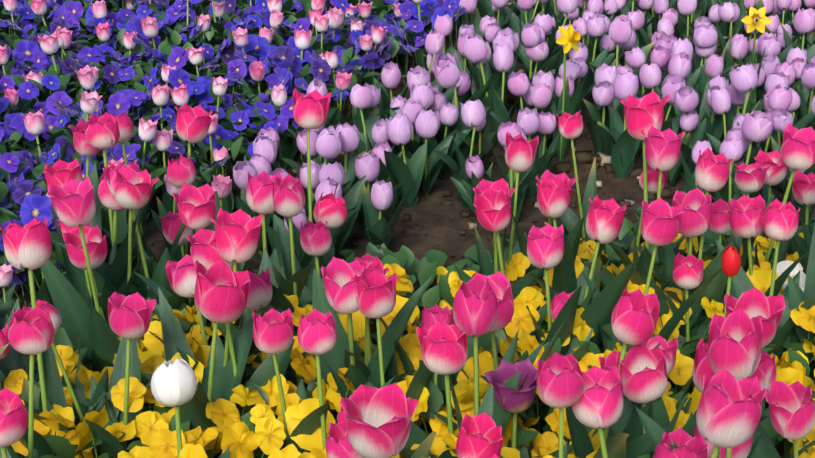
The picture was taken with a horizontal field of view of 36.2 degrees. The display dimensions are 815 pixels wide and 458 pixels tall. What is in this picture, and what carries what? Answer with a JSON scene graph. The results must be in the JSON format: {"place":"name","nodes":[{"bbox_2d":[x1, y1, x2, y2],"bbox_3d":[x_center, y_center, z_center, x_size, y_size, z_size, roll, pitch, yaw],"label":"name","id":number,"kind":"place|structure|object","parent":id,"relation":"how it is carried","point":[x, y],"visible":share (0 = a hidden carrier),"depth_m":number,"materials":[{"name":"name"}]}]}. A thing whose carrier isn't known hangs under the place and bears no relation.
{"place":"outdoors","nodes":[
{"label":"outdoors","id":0,"kind":"place"},
{"bbox_2d":[0,0,814,457],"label":"ground","id":1,"kind":"structure","parent":0,"point":[432,210],"depth_m":2.81,"materials":[{"name":"soil"}]},
{"bbox_2d":[0,0,465,329],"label":"blue pansy","id":2,"kind":"object","parent":1,"relation":"on","point":[285,61],"visible":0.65,"depth_m":3.21,"materials":[{"name":"blue plant"}]},
{"bbox_2d":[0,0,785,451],"bbox_3d":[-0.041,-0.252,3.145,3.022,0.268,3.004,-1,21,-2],"label":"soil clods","id":3,"kind":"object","parent":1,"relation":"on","point":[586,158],"visible":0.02,"depth_m":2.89,"materials":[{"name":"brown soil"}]},
{"bbox_2d":[0,0,814,457],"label":"tulip leaves","id":4,"kind":"object","parent":1,"relation":"on","point":[84,322],"visible":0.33,"depth_m":2.14,"materials":[{"name":"green plant"}]},
{"bbox_2d":[0,0,814,457],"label":"pansy","id":5,"kind":"object","parent":1,"relation":"on","point":[422,270],"depth_m":2.70,"materials":[{"name":"green plant"}]},
{"bbox_2d":[4,233,814,457],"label":"yellow pansy","id":6,"kind":"object","parent":5,"relation":"attached to","point":[159,438],"visible":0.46,"depth_m":1.80,"materials":[{"name":"yellow plant"}]},
{"bbox_2d":[0,0,814,457],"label":"stems","id":7,"kind":"object","parent":1,"relation":"on","point":[230,350],"visible":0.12,"depth_m":2.03,"materials":[{"name":"green plant"}]},
{"bbox_2d":[0,0,422,286],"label":"tulips","id":8,"kind":"object","parent":7,"relation":"attached to","point":[88,79],"visible":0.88,"depth_m":3.19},
{"bbox_2d":[0,88,814,457],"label":"tulips","id":9,"kind":"object","parent":7,"relation":"attached to","point":[734,376],"visible":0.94,"depth_m":1.71,"materials":[{"name":"pink plant"}]},
{"bbox_2d":[151,7,805,412],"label":"flowers","id":10,"kind":"object","parent":7,"relation":"attached to","point":[173,383],"visible":0.83,"depth_m":1.63,"materials":[{"name":"white plant"}]},
{"bbox_2d":[233,0,814,231],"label":"tulips","id":11,"kind":"object","parent":7,"relation":"attached to","point":[671,54],"visible":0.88,"depth_m":2.98,"materials":[{"name":"purple plant"}]}
]}

